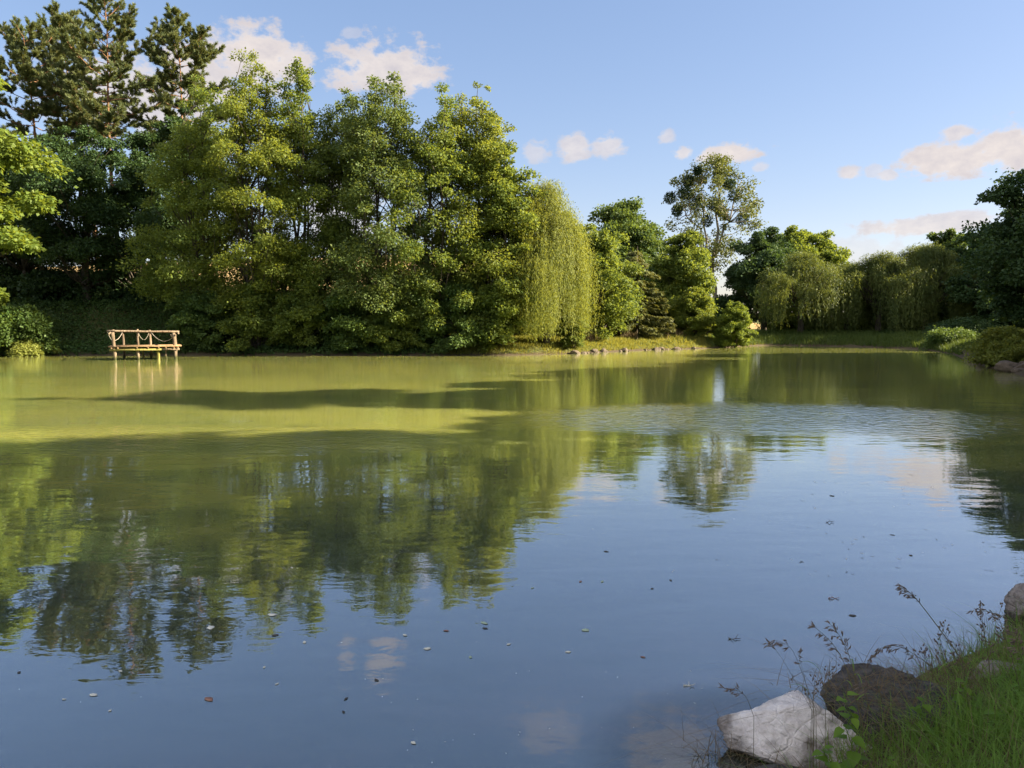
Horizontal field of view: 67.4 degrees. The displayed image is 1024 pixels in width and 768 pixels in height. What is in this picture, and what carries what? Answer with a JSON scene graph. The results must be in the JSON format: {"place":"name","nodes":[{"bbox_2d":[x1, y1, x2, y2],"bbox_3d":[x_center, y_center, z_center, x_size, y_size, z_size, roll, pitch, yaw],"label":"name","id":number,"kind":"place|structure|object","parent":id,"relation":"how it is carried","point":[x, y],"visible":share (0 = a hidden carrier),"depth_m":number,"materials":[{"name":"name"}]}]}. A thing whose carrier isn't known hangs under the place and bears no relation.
{"place":"outdoors","nodes":[
{"label":"outdoors","id":0,"kind":"place"},
{"bbox_2d":[35,252,760,328],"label":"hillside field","id":1,"kind":"structure","parent":0,"point":[752,326],"depth_m":136.26,"materials":[{"name":"plant"}]},
{"bbox_2d":[0,346,1023,767],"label":"water","id":2,"kind":"structure","parent":0,"point":[350,520],"depth_m":7.51,"materials":[{"name":"liquid"}]},
{"bbox_2d":[107,329,181,359],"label":"fishing jetty","id":3,"kind":"object","parent":2,"relation":"in","point":[158,348],"visible":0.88,"depth_m":41.87,"materials":[{"name":"brown wood"}]},
{"bbox_2d":[0,304,1023,767],"bbox_3d":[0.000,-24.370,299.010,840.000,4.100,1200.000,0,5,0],"label":"ground","id":4,"kind":"structure","parent":0,"point":[502,352],"depth_m":47.24,"materials":[{"name":"plant"}]},
{"bbox_2d":[0,193,43,272],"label":"shade tree","id":5,"kind":"object","parent":4,"relation":"on","point":[6,265],"visible":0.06,"depth_m":55.71,"materials":[{"name":"green plant"}]},
{"bbox_2d":[0,265,54,301],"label":"understorey bush","id":6,"kind":"object","parent":4,"relation":"on","point":[10,273],"visible":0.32,"depth_m":53.53,"materials":[{"name":"green plant"}]},
{"bbox_2d":[0,304,66,355],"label":"bank bush","id":7,"kind":"object","parent":4,"relation":"on","point":[25,322],"visible":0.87,"depth_m":45.65,"materials":[{"name":"green plant"}]},
{"bbox_2d":[4,339,62,356],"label":"bank bush","id":8,"kind":"object","parent":4,"relation":"on","point":[24,348],"visible":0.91,"depth_m":44.89,"materials":[{"name":"green plant"}]},
{"bbox_2d":[0,160,76,296],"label":"shade tree","id":9,"kind":"object","parent":4,"relation":"on","point":[25,264],"visible":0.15,"depth_m":54.02,"materials":[{"name":"green plant"}]},
{"bbox_2d":[0,74,82,309],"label":"maple tree","id":10,"kind":"object","parent":4,"relation":"on","point":[15,156],"visible":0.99,"depth_m":43.15,"materials":[{"name":"green plant"}]},
{"bbox_2d":[0,15,97,269],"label":"pine tree","id":11,"kind":"object","parent":4,"relation":"on","point":[17,47],"visible":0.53,"depth_m":57.47,"materials":[{"name":"green plant"}]},
{"bbox_2d":[4,268,121,303],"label":"understorey bush","id":12,"kind":"object","parent":4,"relation":"on","point":[53,283],"visible":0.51,"depth_m":52.76,"materials":[{"name":"green plant"}]},
{"bbox_2d":[21,0,127,231],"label":"pine tree","id":13,"kind":"object","parent":4,"relation":"on","point":[56,21],"visible":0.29,"depth_m":60.05,"materials":[{"name":"green plant"}]},
{"bbox_2d":[1,125,161,304],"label":"shade tree","id":14,"kind":"object","parent":4,"relation":"on","point":[66,244],"visible":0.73,"depth_m":50.42,"materials":[{"name":"green plant"}]},
{"bbox_2d":[57,268,138,306],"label":"understorey bush","id":15,"kind":"object","parent":4,"relation":"on","point":[107,289],"visible":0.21,"depth_m":53.07,"materials":[{"name":"green plant"}]},
{"bbox_2d":[32,0,179,233],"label":"pine tree","id":16,"kind":"object","parent":4,"relation":"on","point":[117,49],"visible":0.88,"depth_m":55.44,"materials":[{"name":"green plant"}]},
{"bbox_2d":[57,146,201,287],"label":"shade tree","id":17,"kind":"object","parent":4,"relation":"on","point":[139,161],"visible":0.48,"depth_m":51.89,"materials":[{"name":"green plant"}]},
{"bbox_2d":[101,273,200,311],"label":"understorey bush","id":18,"kind":"object","parent":4,"relation":"on","point":[129,297],"visible":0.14,"depth_m":52.52,"materials":[{"name":"green plant"}]},
{"bbox_2d":[113,2,231,147],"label":"pine tree","id":19,"kind":"object","parent":4,"relation":"on","point":[195,50],"visible":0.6,"depth_m":58.03,"materials":[{"name":"green plant"}]},
{"bbox_2d":[109,107,244,262],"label":"shade tree","id":20,"kind":"object","parent":4,"relation":"on","point":[142,140],"visible":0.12,"depth_m":54.31,"materials":[{"name":"green plant"}]},
{"bbox_2d":[110,74,268,308],"bbox_3d":[-19.584,-11.244,48.969,10.414,16.564,9.172,0,5,0],"label":"alder tree","id":21,"kind":"object","parent":4,"relation":"on","point":[166,282],"visible":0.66,"depth_m":47.59,"materials":[{"name":"green plant"}]},
{"bbox_2d":[159,290,238,352],"bbox_3d":[-18.940,-3.889,47.696,5.083,3.870,4.908,0,5,0],"label":"waterside shrub","id":22,"kind":"object","parent":4,"relation":"on","point":[193,322],"visible":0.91,"depth_m":46.46,"materials":[{"name":"green plant"}]},
{"bbox_2d":[1,294,449,354],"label":"ivy ground cover","id":23,"kind":"object","parent":4,"relation":"on","point":[79,343],"visible":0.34,"depth_m":49.27,"materials":[{"name":"green plant"}]},
{"bbox_2d":[209,280,289,351],"bbox_3d":[-15.849,-4.165,47.559,5.301,4.611,5.086,-4,6,-39],"label":"waterside shrub","id":24,"kind":"object","parent":4,"relation":"on","point":[248,329],"visible":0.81,"depth_m":46.20,"materials":[{"name":"green plant"}]},
{"bbox_2d":[182,46,330,337],"bbox_3d":[-15.702,-11.318,47.839,9.493,18.270,8.853,0,5,0],"label":"alder tree","id":25,"kind":"object","parent":4,"relation":"on","point":[255,153],"visible":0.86,"depth_m":46.49,"materials":[{"name":"green plant"}]},
{"bbox_2d":[261,288,342,348],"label":"waterside shrub","id":26,"kind":"object","parent":4,"relation":"on","point":[297,323],"visible":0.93,"depth_m":46.13,"materials":[{"name":"green plant"}]},
{"bbox_2d":[249,56,360,311],"bbox_3d":[-13.216,-11.486,48.491,8.055,17.767,8.652,0,5,0],"label":"alder tree","id":27,"kind":"object","parent":4,"relation":"on","point":[305,141],"visible":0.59,"depth_m":47.35,"materials":[{"name":"green plant"}]},
{"bbox_2d":[285,87,397,314],"bbox_3d":[-11.013,-10.734,50.046,8.698,16.387,9.020,0,5,0],"label":"alder tree","id":28,"kind":"object","parent":4,"relation":"on","point":[331,118],"visible":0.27,"depth_m":48.30,"materials":[{"name":"green plant"}]},
{"bbox_2d":[307,289,384,350],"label":"waterside shrub","id":29,"kind":"object","parent":4,"relation":"on","point":[342,316],"visible":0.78,"depth_m":46.14,"materials":[{"name":"green plant"}]},
{"bbox_2d":[318,71,461,321],"bbox_3d":[-7.224,-10.755,47.944,9.650,17.189,10.385,0,5,0],"label":"alder tree","id":30,"kind":"object","parent":4,"relation":"on","point":[361,148],"visible":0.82,"depth_m":46.06,"materials":[{"name":"green plant"}]},
{"bbox_2d":[350,299,430,354],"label":"waterside shrub","id":31,"kind":"object","parent":4,"relation":"on","point":[400,327],"visible":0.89,"depth_m":46.05,"materials":[{"name":"green plant"}]},
{"bbox_2d":[372,82,515,337],"bbox_3d":[-4.049,-10.470,48.474,9.569,16.528,10.700,0,5,0],"label":"alder tree","id":32,"kind":"object","parent":4,"relation":"on","point":[438,157],"visible":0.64,"depth_m":46.24,"materials":[{"name":"green plant"}]},
{"bbox_2d":[409,280,507,355],"bbox_3d":[-3.193,-4.000,47.157,5.987,4.901,6.727,0,5,0],"label":"waterside shrub","id":33,"kind":"object","parent":4,"relation":"on","point":[456,339],"visible":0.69,"depth_m":46.09,"materials":[{"name":"green plant"}]},
{"bbox_2d":[418,81,537,315],"bbox_3d":[-2.265,-10.691,48.611,8.775,16.780,9.993,0,5,0],"label":"alder tree","id":34,"kind":"object","parent":4,"relation":"on","point":[484,121],"visible":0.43,"depth_m":46.91,"materials":[{"name":"green plant"}]},
{"bbox_2d":[463,282,528,354],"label":"waterside shrub","id":35,"kind":"object","parent":4,"relation":"on","point":[501,316],"visible":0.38,"depth_m":46.16,"materials":[{"name":"green plant"}]},
{"bbox_2d":[444,141,551,345],"bbox_3d":[-0.983,-8.536,47.820,7.369,12.867,6.920,0,5,0],"label":"alder tree","id":36,"kind":"object","parent":4,"relation":"on","point":[506,192],"visible":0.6,"depth_m":46.42,"materials":[{"name":"green plant"}]},
{"bbox_2d":[511,309,559,335],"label":"understorey bush","id":37,"kind":"object","parent":4,"relation":"on","point":[533,329],"depth_m":56.13,"materials":[{"name":"green plant"}]},
{"bbox_2d":[493,176,604,346],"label":"weeping willow","id":38,"kind":"object","parent":4,"relation":"on","point":[560,266],"visible":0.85,"depth_m":46.96,"materials":[{"name":"green plant"}]},
{"bbox_2d":[552,313,590,348],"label":"bank bush","id":39,"kind":"object","parent":4,"relation":"on","point":[571,341],"visible":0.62,"depth_m":48.89,"materials":[{"name":"green plant"}]},
{"bbox_2d":[570,350,580,353],"bbox_3d":[4.005,-1.918,48.350,0.695,0.452,0.424,-4,6,-39],"label":"shore stone","id":40,"kind":"object","parent":4,"relation":"on","point":[574,352],"visible":0.59,"depth_m":48.17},
{"bbox_2d":[561,210,606,294],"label":"ash tree","id":41,"kind":"object","parent":4,"relation":"on","point":[577,227],"depth_m":63.05,"materials":[{"name":"green plant"}]},
{"bbox_2d":[431,332,763,354],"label":"meadow grass","id":42,"kind":"structure","parent":4,"relation":"on","point":[619,341],"depth_m":52.29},
{"bbox_2d":[559,222,647,339],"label":"hazel tree","id":43,"kind":"object","parent":4,"relation":"on","point":[619,302],"visible":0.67,"depth_m":53.67,"materials":[{"name":"green plant"}]},
{"bbox_2d":[534,328,711,342],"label":"dry tall grass","id":44,"kind":"structure","parent":4,"relation":"on","point":[593,338],"depth_m":56.70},
{"bbox_2d":[587,196,668,320],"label":"maple tree","id":45,"kind":"object","parent":4,"relation":"on","point":[622,217],"visible":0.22,"depth_m":72.38,"materials":[{"name":"green plant"}]},
{"bbox_2d":[604,246,676,344],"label":"spruce tree","id":46,"kind":"object","parent":4,"relation":"on","point":[633,326],"visible":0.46,"depth_m":57.71,"materials":[{"name":"green plant"}]},
{"bbox_2d":[643,255,685,332],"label":"lime tree","id":47,"kind":"object","parent":4,"relation":"on","point":[648,279],"visible":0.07,"depth_m":64.89,"materials":[{"name":"green plant"}]},
{"bbox_2d":[646,230,720,333],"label":"lime tree","id":48,"kind":"object","parent":4,"relation":"on","point":[684,259],"visible":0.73,"depth_m":62.10,"materials":[{"name":"green plant"}]},
{"bbox_2d":[667,286,717,337],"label":"sapling bush","id":49,"kind":"object","parent":4,"relation":"on","point":[693,314],"visible":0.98,"depth_m":59.49,"materials":[{"name":"green plant"}]},
{"bbox_2d":[661,152,768,298],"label":"poplar tree","id":50,"kind":"object","parent":4,"relation":"on","point":[718,166],"visible":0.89,"depth_m":81.71,"materials":[{"name":"green plant"}]},
{"bbox_2d":[711,300,758,347],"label":"cape bush","id":51,"kind":"object","parent":4,"relation":"on","point":[733,322],"visible":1,"depth_m":58.03,"materials":[{"name":"green plant"}]},
{"bbox_2d":[712,294,758,328],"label":"understorey bush","id":52,"kind":"object","parent":4,"relation":"on","point":[722,301],"visible":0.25,"depth_m":78.52,"materials":[{"name":"green plant"}]},
{"bbox_2d":[719,683,753,767],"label":"grass stalk","id":53,"kind":"object","parent":4,"relation":"on","point":[728,689],"depth_m":3.54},
{"bbox_2d":[721,226,797,330],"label":"oak tree","id":54,"kind":"object","parent":4,"relation":"on","point":[768,246],"visible":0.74,"depth_m":73.81,"materials":[{"name":"green plant"}]},
{"bbox_2d":[756,312,796,329],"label":"glade bush","id":55,"kind":"object","parent":4,"relation":"on","point":[790,323],"visible":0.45,"depth_m":77.72,"materials":[{"name":"green plant"}]},
{"bbox_2d":[755,764,800,767],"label":"rock","id":56,"kind":"object","parent":4,"relation":"on","point":[774,765],"visible":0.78,"depth_m":3.72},
{"bbox_2d":[762,638,812,753],"bbox_3d":[1.303,1.552,3.650,0.252,0.712,0.053,0,5,0],"label":"grass stalk","id":57,"kind":"object","parent":4,"relation":"on","point":[768,641],"depth_m":3.63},
{"bbox_2d":[717,690,871,767],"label":"rock","id":58,"kind":"object","parent":4,"relation":"on","point":[783,727],"visible":0.69,"depth_m":3.84,"materials":[{"name":"stone"}]},
{"bbox_2d":[767,640,821,767],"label":"grass stalk","id":59,"kind":"object","parent":4,"relation":"on","point":[778,643],"depth_m":3.57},
{"bbox_2d":[794,648,811,751],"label":"grass stalk","id":60,"kind":"object","parent":4,"relation":"on","point":[801,650],"depth_m":3.61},
{"bbox_2d":[752,247,862,332],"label":"weeping willow","id":61,"kind":"object","parent":4,"relation":"on","point":[807,279],"visible":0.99,"depth_m":65.12,"materials":[{"name":"green plant"}]},
{"bbox_2d":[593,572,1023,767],"bbox_3d":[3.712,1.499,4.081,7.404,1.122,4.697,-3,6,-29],"label":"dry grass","id":62,"kind":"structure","parent":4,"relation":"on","point":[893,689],"depth_m":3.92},
{"bbox_2d":[764,225,852,314],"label":"oak tree","id":63,"kind":"object","parent":4,"relation":"on","point":[806,239],"visible":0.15,"depth_m":79.81,"materials":[{"name":"green plant"}]},
{"bbox_2d":[804,674,821,766],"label":"flowering weed","id":64,"kind":"object","parent":4,"relation":"on","point":[816,689],"visible":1,"depth_m":3.59,"materials":[{"name":"brown plant"}]},
{"bbox_2d":[790,310,838,331],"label":"glade bush","id":65,"kind":"object","parent":4,"relation":"on","point":[818,327],"visible":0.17,"depth_m":74.40,"materials":[{"name":"green plant"}]},
{"bbox_2d":[812,745,846,767],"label":"weed plant","id":66,"kind":"object","parent":4,"relation":"on","point":[825,759],"visible":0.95,"depth_m":3.27,"materials":[{"name":"green plant"}]},
{"bbox_2d":[824,664,839,731],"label":"flowering weed","id":67,"kind":"object","parent":4,"relation":"on","point":[833,667],"visible":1,"depth_m":3.74,"materials":[{"name":"brown plant"}]},
{"bbox_2d":[821,240,852,265],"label":"oak tree","id":68,"kind":"object","parent":4,"relation":"on","point":[836,247],"visible":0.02,"depth_m":84.46,"materials":[{"name":"green plant"}]},
{"bbox_2d":[807,621,876,754],"bbox_3d":[1.581,1.476,3.668,0.363,0.702,0.104,0,5,0],"label":"grass stalk","id":69,"kind":"object","parent":4,"relation":"on","point":[818,634],"depth_m":3.64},
{"bbox_2d":[824,620,863,751],"bbox_3d":[1.614,1.495,3.756,0.193,0.675,0.275,0,5,0],"label":"grass stalk","id":70,"kind":"object","parent":4,"relation":"on","point":[842,643],"depth_m":3.75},
{"bbox_2d":[795,261,904,330],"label":"weeping willow","id":71,"kind":"object","parent":4,"relation":"on","point":[846,327],"visible":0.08,"depth_m":68.90,"materials":[{"name":"green plant"}]},
{"bbox_2d":[833,691,871,767],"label":"weed plant","id":72,"kind":"object","parent":4,"relation":"on","point":[840,731],"visible":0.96,"depth_m":3.42,"materials":[{"name":"green plant"}]},
{"bbox_2d":[838,318,874,331],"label":"glade bush","id":73,"kind":"object","parent":4,"relation":"on","point":[862,328],"visible":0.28,"depth_m":73.22,"materials":[{"name":"green plant"}]},
{"bbox_2d":[707,566,1023,767],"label":"bank grass","id":74,"kind":"structure","parent":4,"relation":"on","point":[1017,734],"depth_m":3.59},
{"bbox_2d":[819,250,946,331],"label":"weeping willow","id":75,"kind":"object","parent":4,"relation":"on","point":[878,273],"visible":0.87,"depth_m":64.83,"materials":[{"name":"green plant"}]},
{"bbox_2d":[884,756,897,767],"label":"weed plant","id":76,"kind":"object","parent":4,"relation":"on","point":[889,764],"visible":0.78,"depth_m":3.37,"materials":[{"name":"green plant"}]},
{"bbox_2d":[820,663,965,743],"bbox_3d":[2.058,1.828,4.083,0.713,0.539,0.660,0,5,-4],"label":"rock","id":77,"kind":"object","parent":4,"relation":"on","point":[862,674],"visible":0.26,"depth_m":4.03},
{"bbox_2d":[852,682,944,767],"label":"grass stalk","id":78,"kind":"object","parent":4,"relation":"on","point":[869,687],"depth_m":3.12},
{"bbox_2d":[861,303,954,330],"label":"understorey bush","id":79,"kind":"object","parent":4,"relation":"on","point":[933,316],"visible":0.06,"depth_m":72.73,"materials":[{"name":"green plant"}]},
{"bbox_2d":[867,644,972,710],"bbox_3d":[1.987,1.461,3.749,0.527,0.403,0.080,0,5,0],"label":"grass stalk","id":80,"kind":"object","parent":4,"relation":"on","point":[880,650],"depth_m":3.72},
{"bbox_2d":[860,240,981,330],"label":"weeping willow","id":81,"kind":"object","parent":4,"relation":"on","point":[930,258],"visible":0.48,"depth_m":65.14,"materials":[{"name":"green plant"}]},
{"bbox_2d":[910,696,940,735],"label":"weed plant","id":82,"kind":"object","parent":4,"relation":"on","point":[925,706],"visible":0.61,"depth_m":3.68,"materials":[{"name":"green plant"}]},
{"bbox_2d":[913,643,945,697],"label":"flowering weed","id":83,"kind":"object","parent":4,"relation":"on","point":[924,651],"visible":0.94,"depth_m":3.94,"materials":[{"name":"green plant"}]},
{"bbox_2d":[895,584,994,709],"bbox_3d":[2.152,1.367,3.742,0.552,0.759,0.099,1,5,11],"label":"grass stalk","id":84,"kind":"object","parent":4,"relation":"on","point":[904,591],"depth_m":3.77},
{"bbox_2d":[918,325,979,349],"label":"shore bush","id":85,"kind":"object","parent":4,"relation":"on","point":[938,336],"visible":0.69,"depth_m":52.63,"materials":[{"name":"green plant"}]},
{"bbox_2d":[934,621,965,702],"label":"flowering weed","id":86,"kind":"object","parent":4,"relation":"on","point":[944,652],"visible":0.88,"depth_m":3.98,"materials":[{"name":"brown plant"}]},
{"bbox_2d":[926,227,974,318],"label":"tree","id":87,"kind":"object","parent":4,"relation":"on","point":[947,237],"visible":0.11,"depth_m":75.43,"materials":[{"name":"green plant"}]},
{"bbox_2d":[937,620,977,706],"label":"flowering weed","id":88,"kind":"object","parent":4,"relation":"on","point":[953,654],"visible":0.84,"depth_m":3.87,"materials":[{"name":"brown plant"}]},
{"bbox_2d":[935,223,986,320],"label":"tree","id":89,"kind":"object","parent":4,"relation":"on","point":[958,250],"visible":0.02,"depth_m":71.48,"materials":[{"name":"green plant"}]},
{"bbox_2d":[922,314,1003,336],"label":"shore bush","id":90,"kind":"object","parent":4,"relation":"on","point":[972,323],"visible":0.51,"depth_m":57.31,"materials":[{"name":"green plant"}]},
{"bbox_2d":[943,678,982,716],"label":"weed plant","id":91,"kind":"object","parent":4,"relation":"on","point":[963,699],"visible":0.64,"depth_m":3.78,"materials":[{"name":"green plant"}]},
{"bbox_2d":[942,234,1023,329],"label":"tree","id":92,"kind":"object","parent":4,"relation":"on","point":[955,286],"visible":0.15,"depth_m":60.09,"materials":[{"name":"green plant"}]},
{"bbox_2d":[944,195,1023,312],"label":"tree","id":93,"kind":"object","parent":4,"relation":"on","point":[1000,214],"depth_m":65.54,"materials":[{"name":"green plant"}]},
{"bbox_2d":[952,168,1023,324],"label":"tree","id":94,"kind":"object","parent":4,"relation":"on","point":[1001,248],"visible":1,"depth_m":44.60,"materials":[{"name":"green plant"}]},
{"bbox_2d":[976,600,1002,696],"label":"flowering weed","id":95,"kind":"object","parent":4,"relation":"on","point":[980,625],"visible":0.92,"depth_m":3.82,"materials":[{"name":"brown plant"}]},
{"bbox_2d":[959,325,1023,366],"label":"shore bush","id":96,"kind":"object","parent":4,"relation":"on","point":[991,339],"visible":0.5,"depth_m":34.41,"materials":[{"name":"green plant"}]},
{"bbox_2d":[977,709,1010,742],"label":"weed plant","id":97,"kind":"object","parent":4,"relation":"on","point":[994,730],"visible":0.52,"depth_m":3.44,"materials":[{"name":"green plant"}]},
{"bbox_2d":[966,608,1023,631],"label":"grass stalk","id":98,"kind":"object","parent":4,"relation":"on","point":[982,611],"depth_m":3.71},
{"bbox_2d":[970,660,1021,678],"bbox_3d":[2.838,1.743,4.388,0.642,0.300,0.362,0,5,0],"label":"rock","id":99,"kind":"object","parent":4,"relation":"on","point":[991,666],"visible":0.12,"depth_m":4.38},
{"bbox_2d":[983,334,1023,367],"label":"shore bush","id":100,"kind":"object","parent":4,"relation":"on","point":[1012,350],"visible":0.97,"depth_m":33.03,"materials":[{"name":"green plant"}]},
{"bbox_2d":[994,360,1019,371],"bbox_3d":[20.642,-0.655,31.841,1.095,0.630,0.768,10,13,41],"label":"shore stone","id":101,"kind":"object","parent":4,"relation":"on","point":[1004,366],"visible":0.67,"depth_m":31.70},
{"bbox_2d":[991,602,1023,687],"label":"flowering weed","id":102,"kind":"object","parent":4,"relation":"on","point":[998,635],"visible":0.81,"depth_m":3.82,"materials":[{"name":"brown plant"}]},
{"bbox_2d":[1004,583,1023,621],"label":"rock","id":103,"kind":"object","parent":4,"relation":"on","point":[1015,592],"visible":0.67,"depth_m":5.59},
{"bbox_2d":[1005,628,1023,663],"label":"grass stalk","id":104,"kind":"object","parent":4,"relation":"on","point":[1014,641],"depth_m":3.62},
{"bbox_2d":[1007,683,1023,712],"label":"weed plant","id":105,"kind":"object","parent":4,"relation":"on","point":[1020,693],"visible":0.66,"depth_m":3.64,"materials":[{"name":"green plant"}]},
{"bbox_2d":[1010,363,1023,372],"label":"shore stone","id":106,"kind":"object","parent":4,"relation":"on","point":[1021,365],"visible":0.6,"depth_m":31.04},
{"bbox_2d":[1013,368,1023,372],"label":"shore stone","id":107,"kind":"object","parent":4,"relation":"on","point":[1016,370],"visible":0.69,"depth_m":30.93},
{"bbox_2d":[0,0,1023,311],"label":"sky","id":108,"kind":"structure","parent":0,"point":[880,125],"materials":[{"name":"blue"}]},
{"bbox_2d":[704,328,1021,354],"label":"shore grass","id":109,"kind":"structure","parent":0,"point":[911,337],"depth_m":62.06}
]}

